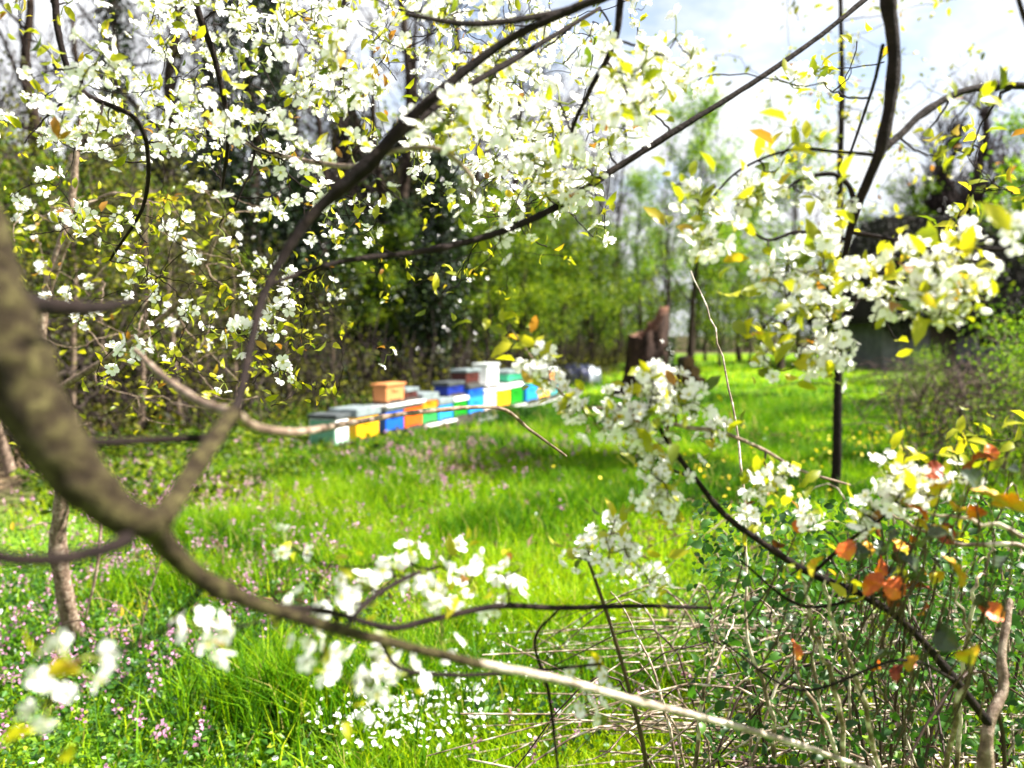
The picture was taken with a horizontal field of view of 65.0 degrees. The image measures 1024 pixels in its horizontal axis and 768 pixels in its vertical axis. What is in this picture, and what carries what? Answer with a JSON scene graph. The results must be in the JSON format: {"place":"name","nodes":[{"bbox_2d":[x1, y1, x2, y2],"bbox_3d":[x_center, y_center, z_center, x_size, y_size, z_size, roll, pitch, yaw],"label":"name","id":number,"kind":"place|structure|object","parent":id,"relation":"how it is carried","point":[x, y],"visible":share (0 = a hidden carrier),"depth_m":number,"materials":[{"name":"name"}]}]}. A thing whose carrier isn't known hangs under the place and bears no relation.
{"place":"outdoors","nodes":[
{"label":"outdoors","id":0,"kind":"place"},
{"bbox_2d":[0,336,1023,767],"bbox_3d":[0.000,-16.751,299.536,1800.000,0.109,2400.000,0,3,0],"label":"ground","id":1,"kind":"structure","parent":0,"point":[10,484],"depth_m":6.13,"materials":[{"name":"green plant"}]},
{"bbox_2d":[0,0,95,398],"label":"ivy tree","id":2,"kind":"object","parent":1,"relation":"on","point":[29,23],"visible":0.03,"depth_m":15.50,"materials":[{"name":"green plant"}]},
{"bbox_2d":[0,126,113,364],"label":"understory tree","id":3,"kind":"object","parent":1,"relation":"on","point":[12,209],"visible":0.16,"depth_m":12.69,"materials":[{"name":"green plant"}]},
{"bbox_2d":[0,101,132,377],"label":"olive shrub","id":4,"kind":"object","parent":1,"relation":"on","point":[22,255],"visible":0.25,"depth_m":10.47,"materials":[{"name":"green plant"}]},
{"bbox_2d":[0,0,140,402],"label":"ivy tree","id":5,"kind":"object","parent":1,"relation":"on","point":[73,23],"visible":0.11,"depth_m":17.60,"materials":[{"name":"green plant"}]},
{"bbox_2d":[0,12,142,217],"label":"bare tree","id":6,"kind":"object","parent":1,"relation":"on","point":[39,70],"visible":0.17,"depth_m":21.11,"materials":[{"name":"brown wood"}]},
{"bbox_2d":[0,50,181,476],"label":"olive shrub","id":7,"kind":"object","parent":1,"relation":"on","point":[8,464],"visible":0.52,"depth_m":8.59,"materials":[{"name":"green plant"}]},
{"bbox_2d":[15,137,166,408],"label":"understory tree","id":8,"kind":"object","parent":1,"relation":"on","point":[108,271],"visible":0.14,"depth_m":14.02,"materials":[{"name":"green plant"}]},
{"bbox_2d":[0,90,196,456],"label":"olive shrub","id":9,"kind":"object","parent":1,"relation":"on","point":[72,330],"visible":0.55,"depth_m":9.21,"materials":[{"name":"green plant"}]},
{"bbox_2d":[0,102,209,434],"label":"olive shrub","id":10,"kind":"object","parent":1,"relation":"on","point":[99,296],"visible":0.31,"depth_m":11.60,"materials":[{"name":"green plant"}]},
{"bbox_2d":[75,0,196,395],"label":"ivy tree","id":11,"kind":"object","parent":1,"relation":"on","point":[124,46],"visible":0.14,"depth_m":19.11,"materials":[{"name":"green plant"}]},
{"bbox_2d":[20,141,261,435],"bbox_3d":[-4.628,-1.157,10.168,2.692,4.306,3.151,1,4,22],"label":"olive shrub","id":12,"kind":"object","parent":1,"relation":"on","point":[143,372],"visible":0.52,"depth_m":10.55,"materials":[{"name":"green plant"}]},
{"bbox_2d":[55,0,229,397],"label":"ivy tree","id":13,"kind":"object","parent":1,"relation":"on","point":[172,48],"visible":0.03,"depth_m":18.50,"materials":[{"name":"green plant"}]},
{"bbox_2d":[9,119,295,658],"bbox_3d":[-1.664,0.105,3.452,1.626,2.511,1.093,0,3,0],"label":"young tree","id":14,"kind":"object","parent":1,"relation":"on","point":[70,620],"visible":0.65,"depth_m":3.44,"materials":[{"name":"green plant"}]},
{"bbox_2d":[40,162,266,425],"bbox_3d":[-5.363,-1.398,12.594,2.834,4.533,3.317,2,4,30],"label":"olive shrub","id":15,"kind":"object","parent":1,"relation":"on","point":[173,314],"visible":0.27,"depth_m":12.99,"materials":[{"name":"green plant"}]},
{"bbox_2d":[56,0,256,394],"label":"ivy tree","id":16,"kind":"object","parent":1,"relation":"on","point":[204,171],"visible":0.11,"depth_m":17.34,"materials":[{"name":"green plant"}]},
{"bbox_2d":[78,147,247,403],"bbox_3d":[-6.730,-1.776,14.488,3.092,4.963,3.159,1,4,10],"label":"understory tree","id":17,"kind":"object","parent":1,"relation":"on","point":[153,304],"visible":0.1,"depth_m":14.46,"materials":[{"name":"green plant"}]},
{"bbox_2d":[101,31,240,375],"bbox_3d":[-7.489,-3.727,18.017,3.156,8.434,2.912,0,4,7],"label":"tree","id":18,"kind":"object","parent":1,"relation":"on","point":[169,136],"visible":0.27,"depth_m":17.82,"materials":[{"name":"brown plant"}]},
{"bbox_2d":[84,153,297,428],"bbox_3d":[-4.797,-1.157,11.901,2.985,4.080,2.551,-2,4,-33],"label":"olive shrub","id":19,"kind":"object","parent":1,"relation":"on","point":[174,337],"visible":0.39,"depth_m":11.49,"materials":[{"name":"green plant"}]},
{"bbox_2d":[120,197,263,388],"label":"understory tree","id":20,"kind":"object","parent":1,"relation":"on","point":[215,292],"visible":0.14,"depth_m":16.07,"materials":[{"name":"green plant"}]},
{"bbox_2d":[10,408,413,513],"bbox_3d":[-3.299,0.738,10.063,4.101,0.380,6.880,0,3,0],"label":"ground ivy","id":21,"kind":"object","parent":1,"relation":"on","point":[37,483],"visible":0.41,"depth_m":8.40,"materials":[{"name":"green plant"}]},
{"bbox_2d":[119,0,309,283],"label":"bare tree","id":22,"kind":"object","parent":1,"relation":"on","point":[194,138],"visible":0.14,"depth_m":20.46,"materials":[{"name":"brown wood"}]},
{"bbox_2d":[133,172,306,401],"bbox_3d":[-5.737,-1.568,15.414,3.317,4.533,2.834,-3,5,-41],"label":"olive shrub","id":23,"kind":"object","parent":1,"relation":"on","point":[207,363],"visible":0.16,"depth_m":14.94,"materials":[{"name":"green plant"}]},
{"bbox_2d":[161,207,328,412],"bbox_3d":[-4.230,-1.019,13.344,2.654,3.627,2.267,0,4,8],"label":"olive shrub","id":24,"kind":"object","parent":1,"relation":"on","point":[238,305],"visible":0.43,"depth_m":13.09,"materials":[{"name":"green plant"}]},
{"bbox_2d":[176,0,348,399],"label":"ivy tree","id":25,"kind":"object","parent":1,"relation":"on","point":[252,188],"visible":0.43,"depth_m":16.67,"materials":[{"name":"green plant"}]},
{"bbox_2d":[237,249,356,408],"bbox_3d":[-3.786,-0.880,14.769,2.322,3.173,1.984,1,4,21],"label":"olive shrub","id":26,"kind":"object","parent":1,"relation":"on","point":[289,359],"visible":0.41,"depth_m":14.62,"materials":[{"name":"green plant"}]},
{"bbox_2d":[238,17,358,389],"bbox_3d":[-5.581,-3.961,19.184,3.957,8.902,2.847,2,4,31],"label":"ivy tree","id":27,"kind":"object","parent":1,"relation":"on","point":[302,194],"visible":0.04,"depth_m":18.57,"materials":[{"name":"green plant"}]},
{"bbox_2d":[246,51,373,394],"bbox_3d":[-4.145,-3.248,16.782,2.476,7.741,3.441,0,3,0],"label":"ivy tree","id":28,"kind":"object","parent":1,"relation":"on","point":[315,249],"visible":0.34,"depth_m":17.02,"materials":[{"name":"green plant"}]},
{"bbox_2d":[3,267,632,477],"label":"undergrowth","id":29,"kind":"object","parent":1,"relation":"on","point":[578,354],"visible":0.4,"depth_m":14.12,"materials":[{"name":"green plant"}]},
{"bbox_2d":[276,274,368,409],"bbox_3d":[-3.641,-0.673,15.182,1.700,2.720,1.990,-2,4,-24],"label":"olive shrub","id":30,"kind":"object","parent":1,"relation":"on","point":[329,351],"visible":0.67,"depth_m":15.02,"materials":[{"name":"green plant"}]},
{"bbox_2d":[266,59,384,248],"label":"bare tree","id":31,"kind":"object","parent":1,"relation":"on","point":[334,134],"visible":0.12,"depth_m":21.96,"materials":[{"name":"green plant"}]},
{"bbox_2d":[296,0,397,317],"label":"ivy tree","id":32,"kind":"object","parent":1,"relation":"on","point":[344,3],"visible":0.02,"depth_m":22.53,"materials":[{"name":"green plant"}]},
{"bbox_2d":[292,220,415,395],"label":"understory tree","id":33,"kind":"object","parent":1,"relation":"on","point":[361,248],"visible":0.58,"depth_m":17.50,"materials":[{"name":"green plant"}]},
{"bbox_2d":[296,0,425,375],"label":"ivy tree","id":34,"kind":"object","parent":1,"relation":"on","point":[380,218],"visible":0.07,"depth_m":19.31,"materials":[{"name":"green plant"}]},
{"bbox_2d":[309,68,445,392],"bbox_3d":[-3.072,-3.164,18.503,3.269,7.354,2.352,-1,4,-14],"label":"ivy tree","id":35,"kind":"object","parent":1,"relation":"on","point":[354,190],"visible":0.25,"depth_m":18.27,"materials":[{"name":"green plant"}]},
{"bbox_2d":[366,205,452,370],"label":"understory tree","id":36,"kind":"object","parent":1,"relation":"on","point":[406,227],"visible":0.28,"depth_m":18.94,"materials":[{"name":"green plant"}]},
{"bbox_2d":[359,0,487,390],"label":"ivy tree","id":37,"kind":"object","parent":1,"relation":"on","point":[435,231],"visible":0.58,"depth_m":17.83,"materials":[{"name":"green plant"}]},
{"bbox_2d":[376,0,471,380],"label":"ivy tree","id":38,"kind":"object","parent":1,"relation":"on","point":[407,99],"visible":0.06,"depth_m":22.49,"materials":[{"name":"green plant"}]},
{"bbox_2d":[373,0,489,384],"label":"ivy tree","id":39,"kind":"object","parent":1,"relation":"on","point":[400,208],"visible":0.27,"depth_m":19.31,"materials":[{"name":"green plant"}]},
{"bbox_2d":[0,0,870,767],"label":"cherry tree","id":40,"kind":"object","parent":1,"relation":"on","point":[54,442],"visible":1,"depth_m":1.26,"materials":[{"name":"white plant"}]},
{"bbox_2d":[391,414,482,437],"bbox_3d":[-1.225,0.691,11.970,0.375,0.224,3.277,1,4,21],"label":"hive stand","id":41,"kind":"object","parent":1,"relation":"on","point":[462,420],"visible":0.11,"depth_m":12.53,"materials":[{"name":"grey wood"}]},
{"bbox_2d":[379,405,404,434],"bbox_3d":[-1.723,0.470,10.723,0.410,0.358,0.511,1,4,21],"label":"beehive","id":42,"kind":"object","parent":41,"relation":"on","point":[388,424],"visible":0.42,"depth_m":10.57,"materials":[{"name":"blue paint"}]},
{"bbox_2d":[403,402,423,428],"bbox_3d":[-1.535,0.441,11.200,0.410,0.358,0.541,1,4,21],"label":"beehive","id":43,"kind":"object","parent":41,"relation":"on","point":[413,421],"visible":0.33,"depth_m":11.12,"materials":[{"name":"orange paint"}]},
{"bbox_2d":[368,400,425,407],"bbox_3d":[-1.573,0.262,10.930,0.350,0.028,1.050,1,4,21],"label":"cover board","id":44,"kind":"object","parent":43,"relation":"on","point":[403,403],"visible":0.52,"depth_m":10.72,"materials":[{"name":"white paint"}]},
{"bbox_2d":[371,382,405,404],"bbox_3d":[-1.644,0.121,10.727,0.240,0.273,0.516,1,4,21],"label":"beehive","id":45,"kind":"object","parent":44,"relation":"on","point":[387,393],"visible":1,"depth_m":10.54,"materials":[{"name":"beige paint"}]},
{"bbox_2d":[417,391,442,426],"bbox_3d":[-1.316,0.358,11.644,0.490,0.468,0.506,1,4,21],"label":"beehive","id":46,"kind":"object","parent":41,"relation":"on","point":[430,419],"visible":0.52,"depth_m":11.57,"materials":[{"name":"green paint"}]},
{"bbox_2d":[453,396,468,418],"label":"beehive","id":47,"kind":"object","parent":41,"relation":"on","point":[461,400],"visible":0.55,"depth_m":12.54,"materials":[{"name":"paint"}]},
{"bbox_2d":[432,380,464,396],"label":"beehive","id":48,"kind":"object","parent":47,"relation":"on","point":[450,388],"visible":0.91,"depth_m":12.34,"materials":[{"name":"blue paint"}]},
{"bbox_2d":[464,384,484,415],"bbox_3d":[-0.750,0.254,13.186,0.410,0.488,0.618,1,4,21],"label":"beehive","id":49,"kind":"object","parent":41,"relation":"on","point":[474,393],"visible":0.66,"depth_m":13.04,"materials":[{"name":"blue paint"}]},
{"bbox_2d":[450,368,480,385],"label":"beehive","id":50,"kind":"object","parent":49,"relation":"on","point":[469,376],"visible":0.93,"depth_m":12.92,"materials":[{"name":"red paint"}]},
{"bbox_2d":[77,418,870,646],"bbox_3d":[-0.691,0.895,8.002,9.876,0.316,9.874,0,3,0],"label":"dead thatch","id":51,"kind":"object","parent":1,"relation":"on","point":[752,547],"visible":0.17,"depth_m":5.68,"materials":[{"name":"plant"}]},
{"bbox_2d":[416,182,543,348],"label":"understory tree","id":52,"kind":"object","parent":1,"relation":"on","point":[462,205],"visible":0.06,"depth_m":22.44,"materials":[{"name":"green plant"}]},
{"bbox_2d":[419,183,554,362],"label":"understory tree","id":53,"kind":"object","parent":1,"relation":"on","point":[486,274],"visible":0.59,"depth_m":19.98,"materials":[{"name":"green plant"}]},
{"bbox_2d":[439,0,535,374],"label":"ivy tree","id":54,"kind":"object","parent":1,"relation":"on","point":[477,175],"visible":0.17,"depth_m":21.39,"materials":[{"name":"green plant"}]},
{"bbox_2d":[0,422,1021,767],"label":"purple flowers","id":55,"kind":"object","parent":1,"relation":"on","point":[168,632],"visible":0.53,"depth_m":4.52,"materials":[{"name":"plant"}]},
{"bbox_2d":[0,458,1023,767],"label":"white flowers","id":56,"kind":"object","parent":1,"relation":"on","point":[404,710],"visible":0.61,"depth_m":2.87,"materials":[{"name":"white plant"}]},
{"bbox_2d":[0,372,1023,767],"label":"ground cover","id":57,"kind":"object","parent":1,"relation":"on","point":[110,728],"visible":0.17,"depth_m":3.28,"materials":[{"name":"green plant"}]},
{"bbox_2d":[3,59,1023,388],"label":"woodland","id":58,"kind":"object","parent":1,"relation":"on","point":[685,341],"visible":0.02,"depth_m":69.54,"materials":[{"name":"green plant"}]},
{"bbox_2d":[447,0,593,359],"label":"bare tree","id":59,"kind":"object","parent":1,"relation":"on","point":[527,207],"visible":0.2,"depth_m":23.23,"materials":[{"name":"brown wood"}]},
{"bbox_2d":[485,395,562,416],"bbox_3d":[0.209,0.468,15.626,0.360,0.224,4.507,1,4,21],"label":"hive stand","id":60,"kind":"object","parent":1,"relation":"on","point":[548,400],"visible":0.14,"depth_m":16.19,"materials":[{"name":"grey wood"}]},
{"bbox_2d":[482,388,496,412],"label":"beehive","id":61,"kind":"object","parent":60,"relation":"on","point":[489,396],"visible":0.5,"depth_m":13.62,"materials":[{"name":"white paint"}]},
{"bbox_2d":[472,362,499,388],"bbox_3d":[-0.447,-0.149,13.865,0.300,0.428,0.527,1,4,21],"label":"beehive","id":62,"kind":"object","parent":61,"relation":"on","point":[488,375],"visible":0.85,"depth_m":13.66,"materials":[{"name":"white paint"}]},
{"bbox_2d":[452,4,601,368],"bbox_3d":[0.311,-5.811,24.596,4.755,11.931,3.556,0,3,0],"label":"ivy tree","id":63,"kind":"object","parent":1,"relation":"on","point":[498,270],"visible":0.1,"depth_m":24.54,"materials":[{"name":"green plant"}]},
{"bbox_2d":[484,227,577,359],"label":"understory tree","id":64,"kind":"object","parent":1,"relation":"on","point":[534,276],"visible":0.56,"depth_m":21.98,"materials":[{"name":"green plant"}]},
{"bbox_2d":[482,169,596,336],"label":"understory tree","id":65,"kind":"object","parent":1,"relation":"on","point":[552,258],"visible":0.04,"depth_m":27.63,"materials":[{"name":"green plant"}]},
{"bbox_2d":[518,190,562,356],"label":"green tree","id":66,"kind":"object","parent":1,"relation":"on","point":[539,221],"visible":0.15,"depth_m":26.67,"materials":[{"name":"green plant"}]},
{"bbox_2d":[516,181,614,365],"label":"understory tree","id":67,"kind":"object","parent":1,"relation":"on","point":[562,218],"visible":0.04,"depth_m":30.89,"materials":[{"name":"green plant"}]},
{"bbox_2d":[527,202,624,363],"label":"understory tree","id":68,"kind":"object","parent":1,"relation":"on","point":[580,256],"visible":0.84,"depth_m":25.98,"materials":[{"name":"green plant"}]},
{"bbox_2d":[557,363,600,384],"bbox_3d":[2.027,-0.304,24.573,1.270,0.680,1.155,0,3,0],"label":"covered heap","id":69,"kind":"object","parent":1,"relation":"on","point":[592,373],"visible":0.62,"depth_m":24.07,"materials":[{"name":"white plastic"}]},
{"bbox_2d":[545,91,637,366],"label":"bare tree","id":70,"kind":"object","parent":1,"relation":"on","point":[583,217],"visible":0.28,"depth_m":29.42,"materials":[{"name":"brown plant"}]},
{"bbox_2d":[560,209,662,364],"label":"understory tree","id":71,"kind":"object","parent":1,"relation":"on","point":[602,255],"visible":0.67,"depth_m":28.70,"materials":[{"name":"green plant"}]},
{"bbox_2d":[570,219,655,367],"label":"understory tree","id":72,"kind":"object","parent":1,"relation":"on","point":[615,303],"visible":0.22,"depth_m":33.86,"materials":[{"name":"green plant"}]},
{"bbox_2d":[548,497,689,767],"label":"cherry shoot","id":73,"kind":"object","parent":1,"relation":"on","point":[632,553],"visible":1,"depth_m":1.27,"materials":[{"name":"white plant"}]},
{"bbox_2d":[584,76,676,362],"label":"bare tree","id":74,"kind":"object","parent":1,"relation":"on","point":[619,213],"visible":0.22,"depth_m":44.17,"materials":[{"name":"plant"}]},
{"bbox_2d":[593,160,686,331],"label":"green tree","id":75,"kind":"object","parent":1,"relation":"on","point":[639,180],"visible":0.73,"depth_m":32.81,"materials":[{"name":"green plant"}]},
{"bbox_2d":[609,306,677,399],"bbox_3d":[3.099,-0.659,18.477,1.674,2.260,1.762,0,3,0],"label":"tree stump","id":76,"kind":"object","parent":1,"relation":"on","point":[651,340],"visible":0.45,"depth_m":18.31,"materials":[{"name":"brown wood"}]},
{"bbox_2d":[622,214,706,335],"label":"understory tree","id":77,"kind":"object","parent":1,"relation":"on","point":[663,302],"visible":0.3,"depth_m":35.83,"materials":[{"name":"green plant"}]},
{"bbox_2d":[631,137,710,335],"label":"bare tree","id":78,"kind":"object","parent":1,"relation":"on","point":[667,292],"visible":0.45,"depth_m":29.93,"materials":[{"name":"green plant"}]},
{"bbox_2d":[675,355,705,387],"bbox_3d":[4.979,-0.366,23.139,1.055,0.934,1.168,0,3,0],"label":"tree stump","id":79,"kind":"object","parent":1,"relation":"on","point":[686,362],"visible":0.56,"depth_m":22.57,"materials":[{"name":"brown wood"}]},
{"bbox_2d":[624,76,768,356],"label":"green tree","id":80,"kind":"object","parent":1,"relation":"on","point":[702,143],"visible":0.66,"depth_m":23.53,"materials":[{"name":"green plant"}]},
{"bbox_2d":[633,109,764,357],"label":"bare tree","id":81,"kind":"object","parent":1,"relation":"on","point":[697,323],"visible":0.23,"depth_m":51.55,"materials":[{"name":"plant"}]},
{"bbox_2d":[659,221,754,360],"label":"understory tree","id":82,"kind":"object","parent":1,"relation":"on","point":[705,353],"visible":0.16,"depth_m":45.00,"materials":[{"name":"green plant"}]},
{"bbox_2d":[671,219,772,366],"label":"understory tree","id":83,"kind":"object","parent":1,"relation":"on","point":[707,301],"visible":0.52,"depth_m":37.42,"materials":[{"name":"green plant"}]},
{"bbox_2d":[427,271,1023,767],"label":"bramble bush","id":84,"kind":"object","parent":1,"relation":"on","point":[867,645],"visible":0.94,"depth_m":1.78,"materials":[{"name":"plant"}]},
{"bbox_2d":[453,307,1023,767],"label":"cherry shrub","id":85,"kind":"object","parent":1,"relation":"on","point":[903,485],"visible":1,"depth_m":1.21,"materials":[{"name":"white plant"}]},
{"bbox_2d":[705,239,782,364],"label":"understory tree","id":86,"kind":"object","parent":1,"relation":"on","point":[742,315],"visible":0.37,"depth_m":40.05,"materials":[{"name":"green plant"}]},
{"bbox_2d":[698,102,851,370],"bbox_3d":[10.603,-6.107,33.830,5.612,11.355,6.470,-1,4,-13],"label":"green tree","id":87,"kind":"object","parent":1,"relation":"on","point":[780,364],"visible":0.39,"depth_m":32.97,"materials":[{"name":"green plant"}]},
{"bbox_2d":[753,126,835,357],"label":"bare tree","id":88,"kind":"object","parent":1,"relation":"on","point":[797,343],"visible":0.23,"depth_m":52.09,"materials":[{"name":"plant"}]},
{"bbox_2d":[763,248,833,355],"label":"understory tree","id":89,"kind":"object","parent":1,"relation":"on","point":[808,330],"visible":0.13,"depth_m":41.99,"materials":[{"name":"green plant"}]},
{"bbox_2d":[605,0,1023,392],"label":"cherry tree","id":90,"kind":"object","parent":1,"relation":"on","point":[935,273],"visible":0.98,"depth_m":1.18,"materials":[{"name":"white plant"}]},
{"bbox_2d":[701,0,1015,498],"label":"sapling","id":91,"kind":"object","parent":1,"relation":"on","point":[836,467],"visible":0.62,"depth_m":7.08,"materials":[{"name":"white plant"}]},
{"bbox_2d":[700,350,1023,493],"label":"dry brush","id":92,"kind":"object","parent":1,"relation":"on","point":[963,397],"visible":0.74,"depth_m":9.74,"materials":[{"name":"green plant"}]},
{"bbox_2d":[867,152,952,220],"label":"green tree","id":93,"kind":"object","parent":1,"relation":"on","point":[915,208],"visible":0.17,"depth_m":42.76,"materials":[{"name":"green plant"}]},
{"bbox_2d":[806,212,1023,370],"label":"old barn","id":94,"kind":"structure","parent":1,"relation":"on","point":[879,343],"depth_m":34.23,"materials":[{"name":"wood"}]},
{"bbox_2d":[929,323,956,370],"bbox_3d":[18.197,-1.568,33.941,1.100,2.000,0.047,0,3,0],"label":"door","id":95,"kind":"structure","parent":94,"relation":"in","point":[945,340],"depth_m":33.91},
{"bbox_2d":[888,338,955,416],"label":"leafy shrub","id":96,"kind":"object","parent":1,"relation":"on","point":[928,357],"visible":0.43,"depth_m":13.09,"materials":[{"name":"green plant"}]},
{"bbox_2d":[868,66,1023,219],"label":"pollarded tree","id":97,"kind":"object","parent":1,"relation":"on","point":[936,201],"visible":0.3,"depth_m":42.97,"materials":[{"name":"brown plant"}]},
{"bbox_2d":[946,287,1023,481],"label":"leafy shrub","id":98,"kind":"object","parent":1,"relation":"on","point":[1011,406],"visible":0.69,"depth_m":8.27,"materials":[{"name":"green plant"}]},
{"bbox_2d":[964,309,1023,478],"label":"leafy shrub","id":99,"kind":"object","parent":1,"relation":"on","point":[1013,379],"visible":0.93,"depth_m":7.63,"materials":[{"name":"green plant"}]},
{"bbox_2d":[970,150,1023,248],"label":"round crowned tree","id":100,"kind":"object","parent":1,"relation":"on","point":[1018,170],"visible":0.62,"depth_m":17.19,"materials":[{"name":"green plant"}]},
{"bbox_2d":[971,103,1023,247],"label":"round crowned tree","id":101,"kind":"object","parent":1,"relation":"on","point":[1010,123],"visible":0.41,"depth_m":23.52,"materials":[{"name":"green plant"}]},
{"bbox_3d":[-2.045,0.832,9.891,0.375,0.195,1.150,1,4,21],"label":"hive stand","id":102,"kind":"object","parent":1,"relation":"on","visible":0},
{"bbox_2d":[307,412,350,448],"bbox_3d":[-2.178,0.550,9.572,0.410,0.398,0.311,1,4,21],"label":"beehive","id":103,"kind":"object","parent":102,"relation":"on","point":[318,418],"visible":0.68,"depth_m":9.45,"materials":[{"name":"green paint"}]},
{"bbox_2d":[329,405,380,441],"bbox_3d":[-1.969,0.502,10.100,0.410,0.428,0.562,1,4,21],"label":"beehive","id":104,"kind":"object","parent":102,"relation":"on","point":[361,411],"visible":0.49,"depth_m":9.93,"materials":[{"name":"yellow paint"}]},
{"bbox_2d":[0,0,1023,335],"label":"sky","id":105,"kind":"structure","parent":0,"point":[941,39],"materials":[{"name":"white"}]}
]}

